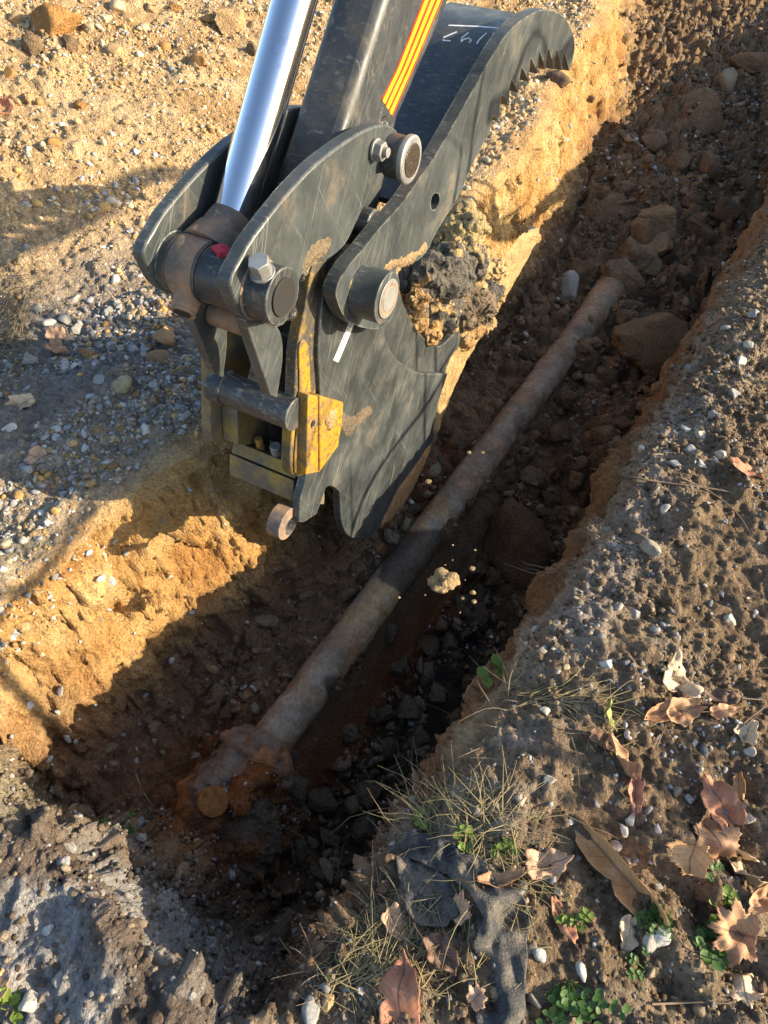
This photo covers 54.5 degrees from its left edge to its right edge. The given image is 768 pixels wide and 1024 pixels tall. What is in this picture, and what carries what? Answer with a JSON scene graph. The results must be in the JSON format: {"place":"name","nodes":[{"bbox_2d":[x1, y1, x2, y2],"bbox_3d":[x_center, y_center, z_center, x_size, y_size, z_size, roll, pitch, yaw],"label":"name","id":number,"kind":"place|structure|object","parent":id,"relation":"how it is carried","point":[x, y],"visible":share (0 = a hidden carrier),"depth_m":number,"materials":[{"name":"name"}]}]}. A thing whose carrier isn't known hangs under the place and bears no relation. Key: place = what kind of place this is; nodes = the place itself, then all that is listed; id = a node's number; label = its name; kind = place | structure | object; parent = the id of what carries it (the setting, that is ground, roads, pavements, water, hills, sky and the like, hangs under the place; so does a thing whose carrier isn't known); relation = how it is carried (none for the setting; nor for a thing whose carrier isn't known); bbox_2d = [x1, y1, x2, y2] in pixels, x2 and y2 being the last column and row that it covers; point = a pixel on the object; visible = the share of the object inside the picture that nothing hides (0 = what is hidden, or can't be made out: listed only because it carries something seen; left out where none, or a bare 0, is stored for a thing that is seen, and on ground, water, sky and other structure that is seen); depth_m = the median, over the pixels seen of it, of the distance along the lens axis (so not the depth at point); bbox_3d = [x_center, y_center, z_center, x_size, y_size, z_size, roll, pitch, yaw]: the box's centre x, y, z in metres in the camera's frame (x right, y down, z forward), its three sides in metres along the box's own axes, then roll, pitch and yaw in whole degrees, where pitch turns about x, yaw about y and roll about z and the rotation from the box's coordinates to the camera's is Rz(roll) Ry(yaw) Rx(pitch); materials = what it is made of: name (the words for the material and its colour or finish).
{"place":"outdoors","nodes":[
{"label":"outdoors","id":0,"kind":"place"},
{"bbox_2d":[0,177,250,675],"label":"gravel","id":1,"kind":"structure","parent":0,"point":[65,365],"depth_m":2.37,"materials":[{"name":"gravel"}]},
{"bbox_2d":[0,0,600,657],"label":"gravel","id":2,"kind":"structure","parent":0,"point":[112,200],"depth_m":3.29,"materials":[{"name":"gravel"}]},
{"bbox_2d":[0,0,767,1023],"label":"ground","id":3,"kind":"structure","parent":0,"point":[112,666],"depth_m":2.33,"materials":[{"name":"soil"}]},
{"bbox_2d":[0,987,22,1023],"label":"weed","id":4,"kind":"object","parent":3,"relation":"on","point":[16,1016],"visible":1,"depth_m":1.36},
{"bbox_2d":[1,393,35,409],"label":"fallen leaf","id":5,"kind":"object","parent":3,"relation":"on","point":[20,400],"visible":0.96,"depth_m":2.41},
{"bbox_2d":[18,988,38,1012],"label":"stone","id":6,"kind":"object","parent":3,"relation":"on","point":[28,1003],"visible":1,"depth_m":1.36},
{"bbox_2d":[20,31,43,55],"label":"clod","id":7,"kind":"object","parent":3,"relation":"on","point":[31,42],"visible":0.98,"depth_m":3.50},
{"bbox_2d":[0,252,68,421],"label":"gravel","id":8,"kind":"structure","parent":3,"relation":"on","point":[20,317],"depth_m":2.65,"materials":[{"name":"gravel"}]},
{"bbox_2d":[31,3,83,36],"bbox_3d":[-1.593,-2.386,3.622,0.204,0.178,0.256,26,54,20],"label":"clod","id":9,"kind":"object","parent":3,"relation":"on","point":[52,19],"visible":0.82,"depth_m":3.55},
{"bbox_2d":[111,375,131,393],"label":"stone","id":10,"kind":"object","parent":3,"relation":"on","point":[121,384],"visible":1,"depth_m":2.43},
{"bbox_2d":[145,349,169,364],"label":"stone","id":11,"kind":"object","parent":3,"relation":"on","point":[161,356],"visible":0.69,"depth_m":2.54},
{"bbox_2d":[152,325,176,347],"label":"stone","id":12,"kind":"object","parent":3,"relation":"on","point":[165,335],"visible":0.9,"depth_m":2.61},
{"bbox_2d":[0,741,450,1023],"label":"crumbs","id":13,"kind":"object","parent":3,"relation":"on","point":[63,864],"visible":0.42,"depth_m":1.62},
{"bbox_2d":[214,4,244,34],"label":"clod","id":14,"kind":"object","parent":3,"relation":"on","point":[229,19],"visible":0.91,"depth_m":3.94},
{"bbox_2d":[283,833,307,864],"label":"clod","id":15,"kind":"object","parent":3,"relation":"on","point":[299,851],"visible":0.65,"depth_m":2.37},
{"bbox_2d":[290,775,308,808],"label":"clod","id":16,"kind":"object","parent":3,"relation":"on","point":[298,792],"visible":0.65,"depth_m":2.44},
{"bbox_2d":[0,0,600,707],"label":"crumbs","id":17,"kind":"object","parent":3,"relation":"on","point":[90,482],"visible":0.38,"depth_m":3.15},
{"bbox_2d":[301,994,320,1023],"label":"stone","id":18,"kind":"object","parent":3,"relation":"on","point":[310,1010],"visible":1,"depth_m":1.35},
{"bbox_2d":[305,787,338,818],"bbox_3d":[-0.213,0.993,2.556,0.120,0.092,0.092,0,50,0],"label":"clod","id":19,"kind":"object","parent":3,"relation":"on","point":[322,801],"visible":0.85,"depth_m":2.53,"materials":[{"name":"soil"}]},
{"bbox_2d":[319,826,344,847],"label":"clod","id":20,"kind":"object","parent":3,"relation":"on","point":[329,838],"visible":0.97,"depth_m":2.50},
{"bbox_2d":[343,723,359,743],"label":"clod","id":21,"kind":"object","parent":3,"relation":"on","point":[350,734],"visible":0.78,"depth_m":2.66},
{"bbox_2d":[133,0,574,539],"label":"excavator","id":22,"kind":"object","parent":3,"relation":"on","point":[274,246],"visible":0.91,"depth_m":1.73,"materials":[{"name":"paint"}]},
{"bbox_2d":[398,198,507,351],"bbox_3d":[0.251,-0.777,2.662,0.299,0.614,0.800,34,57,25],"label":"soil clump","id":23,"kind":"object","parent":22,"relation":"in","point":[453,276],"visible":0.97,"depth_m":2.43,"materials":[{"name":"soil"}]},
{"bbox_2d":[350,815,375,845],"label":"clod","id":24,"kind":"object","parent":3,"relation":"on","point":[362,829],"visible":0.96,"depth_m":2.50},
{"bbox_2d":[355,779,383,808],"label":"clod","id":25,"kind":"object","parent":3,"relation":"on","point":[376,789],"visible":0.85,"depth_m":2.58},
{"bbox_2d":[366,704,393,724],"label":"clod","id":26,"kind":"object","parent":3,"relation":"on","point":[382,714],"visible":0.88,"depth_m":2.71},
{"bbox_2d":[379,737,397,762],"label":"clod","id":27,"kind":"object","parent":3,"relation":"on","point":[389,747],"visible":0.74,"depth_m":2.68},
{"bbox_2d":[379,894,408,941],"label":"fallen leaf","id":28,"kind":"object","parent":3,"relation":"on","point":[395,907],"visible":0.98,"depth_m":1.46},
{"bbox_2d":[166,276,624,893],"bbox_3d":[0.417,-0.065,3.214,0.425,0.490,3.733,27,55,21],"label":"water pipe","id":29,"kind":"object","parent":3,"relation":"on","point":[252,840],"visible":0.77,"depth_m":2.62,"materials":[{"name":"metal"}]},
{"bbox_2d":[389,657,406,677],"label":"clod","id":30,"kind":"object","parent":3,"relation":"on","point":[398,667],"visible":1,"depth_m":2.83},
{"bbox_2d":[378,948,419,1023],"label":"fallen leaf","id":31,"kind":"object","parent":3,"relation":"on","point":[401,992],"visible":1,"depth_m":1.34,"materials":[{"name":"plant"}]},
{"bbox_2d":[396,694,420,721],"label":"clod","id":32,"kind":"object","parent":3,"relation":"on","point":[408,708],"visible":1,"depth_m":2.79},
{"bbox_2d":[53,0,767,951],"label":"crumbs","id":33,"kind":"object","parent":3,"relation":"on","point":[429,644],"visible":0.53,"depth_m":3.27,"materials":[{"name":"soil"}]},
{"bbox_2d":[270,561,554,1023],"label":"roots","id":34,"kind":"object","parent":3,"relation":"hanging from","point":[317,969],"visible":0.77,"depth_m":1.58,"materials":[{"name":"brown plant"}]},
{"bbox_2d":[407,728,429,749],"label":"clod","id":35,"kind":"object","parent":3,"relation":"on","point":[420,736],"visible":0.9,"depth_m":2.71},
{"bbox_2d":[420,662,435,685],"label":"clod","id":36,"kind":"object","parent":3,"relation":"on","point":[426,676],"visible":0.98,"depth_m":2.85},
{"bbox_2d":[413,923,458,975],"bbox_3d":[0.102,0.818,1.398,0.058,0.033,0.109,-19,52,-15],"label":"fallen leaf","id":37,"kind":"object","parent":3,"relation":"on","point":[430,940],"visible":0.99,"depth_m":1.40,"materials":[{"name":"plant"}]},
{"bbox_2d":[428,683,445,702],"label":"clod","id":38,"kind":"object","parent":3,"relation":"on","point":[437,694],"visible":1,"depth_m":2.77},
{"bbox_2d":[383,829,529,1023],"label":"landscape fabric","id":39,"kind":"object","parent":3,"relation":"on","point":[507,953],"visible":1,"depth_m":1.45,"materials":[{"name":"fabric"}]},
{"bbox_2d":[451,890,471,927],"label":"fallen leaf","id":40,"kind":"object","parent":39,"relation":"on","point":[464,905],"visible":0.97,"depth_m":1.44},
{"bbox_2d":[463,983,487,1011],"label":"fallen leaf","id":41,"kind":"object","parent":39,"relation":"on","point":[476,998],"visible":1,"depth_m":1.35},
{"bbox_2d":[456,865,525,887],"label":"fallen leaf","id":42,"kind":"object","parent":39,"relation":"on","point":[511,874],"visible":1,"depth_m":1.47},
{"bbox_2d":[453,824,477,852],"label":"weed","id":43,"kind":"object","parent":3,"relation":"on","point":[460,844],"visible":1,"depth_m":1.54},
{"bbox_2d":[288,649,666,1022],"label":"dry grass","id":44,"kind":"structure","parent":3,"relation":"on","point":[372,944],"depth_m":1.51,"materials":[{"name":"plant"}]},
{"bbox_2d":[466,606,488,631],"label":"clod","id":45,"kind":"object","parent":3,"relation":"on","point":[480,614],"visible":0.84,"depth_m":3.03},
{"bbox_2d":[477,653,503,687],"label":"weed","id":46,"kind":"object","parent":3,"relation":"on","point":[497,664],"visible":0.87,"depth_m":1.94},
{"bbox_2d":[491,837,519,857],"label":"weed","id":47,"kind":"object","parent":3,"relation":"on","point":[504,844],"visible":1,"depth_m":1.51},
{"bbox_2d":[482,497,554,590],"bbox_3d":[0.581,0.184,3.220,0.308,0.410,0.325,0,50,0],"label":"clod","id":48,"kind":"object","parent":3,"relation":"on","point":[516,534],"visible":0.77,"depth_m":3.14,"materials":[{"name":"soil"}]},
{"bbox_2d":[283,208,767,1023],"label":"crumbs","id":49,"kind":"object","parent":3,"relation":"on","point":[699,1010],"visible":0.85,"depth_m":1.79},
{"bbox_2d":[518,465,543,487],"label":"clod","id":50,"kind":"object","parent":3,"relation":"on","point":[530,475],"visible":0.88,"depth_m":3.37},
{"bbox_2d":[523,847,573,882],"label":"fallen leaf","id":51,"kind":"object","parent":3,"relation":"on","point":[558,860],"visible":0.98,"depth_m":1.51,"materials":[{"name":"plant"}]},
{"bbox_2d":[331,234,767,1023],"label":"gravel","id":52,"kind":"structure","parent":3,"relation":"on","point":[537,952],"depth_m":1.72,"materials":[{"name":"stone"}]},
{"bbox_2d":[540,488,561,508],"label":"clod","id":53,"kind":"object","parent":3,"relation":"on","point":[549,500],"visible":0.93,"depth_m":3.33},
{"bbox_2d":[545,421,570,442],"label":"clod","id":54,"kind":"object","parent":3,"relation":"on","point":[560,432],"visible":1,"depth_m":3.45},
{"bbox_2d":[545,70,571,87],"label":"clod","id":55,"kind":"object","parent":3,"relation":"on","point":[560,78],"visible":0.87,"depth_m":4.20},
{"bbox_2d":[551,896,584,961],"bbox_3d":[0.354,0.800,1.431,0.034,0.023,0.120,-15,51,-13],"label":"fallen leaf","id":56,"kind":"object","parent":3,"relation":"on","point":[570,932],"visible":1,"depth_m":1.43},
{"bbox_2d":[559,270,578,298],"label":"stone","id":57,"kind":"object","parent":3,"relation":"on","point":[569,283],"visible":0.74,"depth_m":4.05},
{"bbox_2d":[560,386,578,408],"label":"clod","id":58,"kind":"object","parent":3,"relation":"on","point":[568,398],"visible":0.96,"depth_m":3.56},
{"bbox_2d":[554,907,594,935],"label":"weed","id":59,"kind":"object","parent":3,"relation":"on","point":[579,917],"visible":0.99,"depth_m":1.44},
{"bbox_2d":[568,470,586,490],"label":"clod","id":60,"kind":"object","parent":3,"relation":"on","point":[575,480],"visible":1,"depth_m":3.33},
{"bbox_2d":[536,980,630,1023],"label":"weed","id":61,"kind":"object","parent":3,"relation":"on","point":[564,997],"visible":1,"depth_m":1.35,"materials":[{"name":"plant"}]},
{"bbox_2d":[583,373,603,391],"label":"clod","id":62,"kind":"object","parent":3,"relation":"on","point":[592,381],"visible":0.74,"depth_m":3.71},
{"bbox_2d":[596,368,620,388],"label":"clod","id":63,"kind":"object","parent":62,"relation":"on","point":[608,377],"visible":0.75,"depth_m":3.69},
{"bbox_2d":[576,723,622,752],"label":"fallen leaf","id":64,"kind":"object","parent":3,"relation":"on","point":[599,734],"visible":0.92,"depth_m":1.68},
{"bbox_2d":[590,425,618,447],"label":"clod","id":65,"kind":"object","parent":3,"relation":"on","point":[601,435],"visible":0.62,"depth_m":3.39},
{"bbox_2d":[585,415,633,435],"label":"clod","id":66,"kind":"object","parent":3,"relation":"on","point":[623,424],"visible":0.62,"depth_m":3.46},
{"bbox_2d":[595,192,636,227],"bbox_3d":[1.389,-1.845,4.621,0.334,0.234,0.207,-11,50,-9],"label":"clod","id":67,"kind":"object","parent":3,"relation":"on","point":[610,206],"visible":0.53,"depth_m":4.57,"materials":[{"name":"soil"}]},
{"bbox_2d":[599,257,645,294],"bbox_3d":[1.322,-1.295,4.132,0.207,0.196,0.188,-13,51,-11],"label":"clod","id":68,"kind":"object","parent":3,"relation":"on","point":[625,272],"visible":0.66,"depth_m":4.08,"materials":[{"name":"soil"}]},
{"bbox_2d":[601,711,651,788],"bbox_3d":[0.528,0.533,1.653,0.043,0.049,0.192,-24,54,-19],"label":"fallen leaf","id":69,"kind":"object","parent":3,"relation":"on","point":[622,753],"visible":0.97,"depth_m":1.65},
{"bbox_2d":[614,308,639,324],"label":"clod","id":70,"kind":"object","parent":3,"relation":"on","point":[622,316],"visible":0.72,"depth_m":3.92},
{"bbox_2d":[619,914,639,951],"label":"stone","id":71,"kind":"object","parent":3,"relation":"on","point":[629,942],"visible":1,"depth_m":1.44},
{"bbox_2d":[628,755,644,816],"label":"fallen leaf","id":72,"kind":"object","parent":3,"relation":"on","point":[635,791],"visible":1,"depth_m":1.60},
{"bbox_2d":[625,946,650,981],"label":"weed","id":73,"kind":"object","parent":3,"relation":"on","point":[639,974],"visible":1,"depth_m":1.41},
{"bbox_2d":[573,813,718,960],"bbox_3d":[0.482,0.734,1.451,0.058,0.102,0.346,-27,55,-21],"label":"fallen leaf","id":74,"kind":"object","parent":3,"relation":"on","point":[602,856],"visible":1,"depth_m":1.50,"materials":[{"name":"plant"}]},
{"bbox_2d":[630,217,662,244],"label":"clod","id":75,"kind":"object","parent":3,"relation":"on","point":[644,231],"visible":0.66,"depth_m":4.40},
{"bbox_2d":[634,244,662,279],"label":"clod","id":76,"kind":"object","parent":3,"relation":"on","point":[654,267],"visible":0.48,"depth_m":4.23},
{"bbox_2d":[621,237,653,272],"bbox_3d":[1.451,-1.462,4.282,0.189,0.189,0.246,19,52,16],"label":"clod","id":77,"kind":"object","parent":76,"relation":"on","point":[639,254],"visible":0.65,"depth_m":4.20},
{"bbox_2d":[640,288,658,307],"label":"clod","id":78,"kind":"object","parent":3,"relation":"on","point":[650,297],"visible":0.53,"depth_m":4.20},
{"bbox_2d":[610,312,689,378],"bbox_3d":[1.324,-0.833,3.715,0.366,0.319,0.301,0,50,0],"label":"clod","id":79,"kind":"object","parent":3,"relation":"on","point":[648,345],"visible":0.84,"depth_m":3.64,"materials":[{"name":"soil"}]},
{"bbox_2d":[639,539,660,556],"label":"stone","id":80,"kind":"object","parent":3,"relation":"on","point":[649,547],"visible":1,"depth_m":2.04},
{"bbox_2d":[635,901,673,941],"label":"weed","id":81,"kind":"object","parent":3,"relation":"on","point":[654,912],"visible":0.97,"depth_m":1.43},
{"bbox_2d":[641,129,667,154],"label":"clod","id":82,"kind":"object","parent":3,"relation":"on","point":[653,141],"visible":0.88,"depth_m":4.99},
{"bbox_2d":[637,204,676,228],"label":"clod","id":83,"kind":"object","parent":3,"relation":"on","point":[661,214],"visible":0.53,"depth_m":4.48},
{"bbox_2d":[648,232,673,256],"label":"clod","id":84,"kind":"object","parent":3,"relation":"on","point":[661,243],"visible":0.38,"depth_m":4.37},
{"bbox_2d":[644,700,691,722],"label":"fallen leaf","id":85,"kind":"object","parent":3,"relation":"on","point":[658,710],"visible":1,"depth_m":1.71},
{"bbox_2d":[663,149,691,173],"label":"clod","id":86,"kind":"object","parent":3,"relation":"on","point":[679,161],"visible":0.94,"depth_m":4.87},
{"bbox_2d":[653,697,707,726],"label":"fallen leaf","id":87,"kind":"object","parent":3,"relation":"on","point":[681,704],"visible":0.94,"depth_m":1.72,"materials":[{"name":"plant"}]},
{"bbox_2d":[663,648,703,697],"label":"fallen leaf","id":88,"kind":"object","parent":3,"relation":"on","point":[692,689],"visible":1,"depth_m":1.78,"materials":[{"name":"plant"}]},
{"bbox_2d":[674,264,698,289],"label":"clod","id":89,"kind":"object","parent":3,"relation":"on","point":[687,276],"visible":0.85,"depth_m":4.23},
{"bbox_2d":[665,823,713,877],"bbox_3d":[0.617,0.686,1.514,0.084,0.062,0.114,0,50,0],"label":"fallen leaf","id":90,"kind":"object","parent":3,"relation":"on","point":[696,861],"visible":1,"depth_m":1.50,"materials":[{"name":"plant"}]},
{"bbox_2d":[680,191,704,208],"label":"clod","id":91,"kind":"object","parent":3,"relation":"on","point":[697,198],"visible":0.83,"depth_m":4.66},
{"bbox_2d":[680,86,715,110],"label":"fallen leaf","id":92,"kind":"object","parent":3,"relation":"on","point":[695,96],"visible":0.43,"depth_m":5.28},
{"bbox_2d":[684,217,716,245],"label":"clod","id":93,"kind":"object","parent":3,"relation":"on","point":[698,228],"visible":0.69,"depth_m":4.51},
{"bbox_2d":[687,91,723,134],"bbox_3d":[2.226,-2.750,5.180,0.315,0.259,0.217,0,50,0],"label":"clod","id":94,"kind":"object","parent":3,"relation":"on","point":[706,115],"visible":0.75,"depth_m":5.15,"materials":[{"name":"soil"}]},
{"bbox_2d":[695,876,722,906],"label":"fallen leaf","id":95,"kind":"object","parent":3,"relation":"on","point":[706,891],"visible":0.94,"depth_m":1.49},
{"bbox_2d":[699,150,719,178],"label":"clod","id":96,"kind":"object","parent":3,"relation":"on","point":[710,165],"visible":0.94,"depth_m":4.75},
{"bbox_2d":[692,921,728,970],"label":"weed","id":97,"kind":"object","parent":3,"relation":"on","point":[703,932],"visible":0.98,"depth_m":1.43,"materials":[{"name":"plant"}]},
{"bbox_2d":[693,808,741,879],"bbox_3d":[0.710,0.690,1.556,0.100,0.062,0.125,-37,59,-27],"label":"fallen leaf","id":98,"kind":"object","parent":3,"relation":"on","point":[716,839],"visible":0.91,"depth_m":1.56,"materials":[{"name":"plant"}]},
{"bbox_2d":[702,703,740,718],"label":"fallen leaf","id":99,"kind":"object","parent":3,"relation":"on","point":[720,710],"visible":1,"depth_m":1.73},
{"bbox_2d":[708,884,739,923],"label":"weed","id":100,"kind":"object","parent":3,"relation":"on","point":[729,893],"visible":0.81,"depth_m":1.48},
{"bbox_2d":[713,197,742,222],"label":"clod","id":101,"kind":"object","parent":3,"relation":"on","point":[728,208],"visible":0.98,"depth_m":4.49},
{"bbox_2d":[719,67,737,92],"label":"stone","id":102,"kind":"object","parent":3,"relation":"on","point":[727,78],"visible":0.83,"depth_m":5.39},
{"bbox_2d":[702,686,757,705],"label":"fallen leaf","id":103,"kind":"object","parent":3,"relation":"on","point":[716,695],"visible":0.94,"depth_m":1.77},
{"bbox_2d":[700,774,761,842],"bbox_3d":[0.733,0.640,1.595,0.074,0.043,0.162,-18,52,-15],"label":"fallen leaf","id":104,"kind":"object","parent":3,"relation":"on","point":[717,797],"visible":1,"depth_m":1.60,"materials":[{"name":"plant"}]},
{"bbox_2d":[707,897,767,967],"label":"fallen leaf","id":105,"kind":"object","parent":3,"relation":"on","point":[726,927],"visible":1,"depth_m":1.44,"materials":[{"name":"plant"}]},
{"bbox_2d":[732,771,745,799],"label":"fallen leaf","id":106,"kind":"object","parent":3,"relation":"on","point":[739,785],"visible":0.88,"depth_m":1.66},
{"bbox_2d":[731,147,757,166],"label":"clod","id":107,"kind":"object","parent":3,"relation":"on","point":[738,156],"visible":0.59,"depth_m":4.95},
{"bbox_2d":[727,965,763,1008],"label":"fallen leaf","id":108,"kind":"object","parent":3,"relation":"on","point":[746,992],"visible":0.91,"depth_m":1.40,"materials":[{"name":"plant"}]},
{"bbox_2d":[733,719,758,745],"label":"fallen leaf","id":109,"kind":"object","parent":3,"relation":"on","point":[748,732],"visible":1,"depth_m":1.70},
{"bbox_2d":[726,855,767,886],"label":"fallen leaf","id":110,"kind":"object","parent":3,"relation":"on","point":[755,881],"visible":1,"depth_m":1.52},
{"bbox_2d":[728,52,767,73],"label":"clod","id":111,"kind":"object","parent":3,"relation":"on","point":[753,62],"visible":0.86,"depth_m":5.59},
{"bbox_2d":[747,884,767,913],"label":"fallen leaf","id":112,"kind":"object","parent":3,"relation":"on","point":[758,901],"visible":1,"depth_m":1.48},
{"bbox_2d":[427,567,459,593],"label":"falling clod","id":113,"kind":"object","parent":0,"point":[441,580],"visible":1,"depth_m":1.94,"materials":[{"name":"soil"}]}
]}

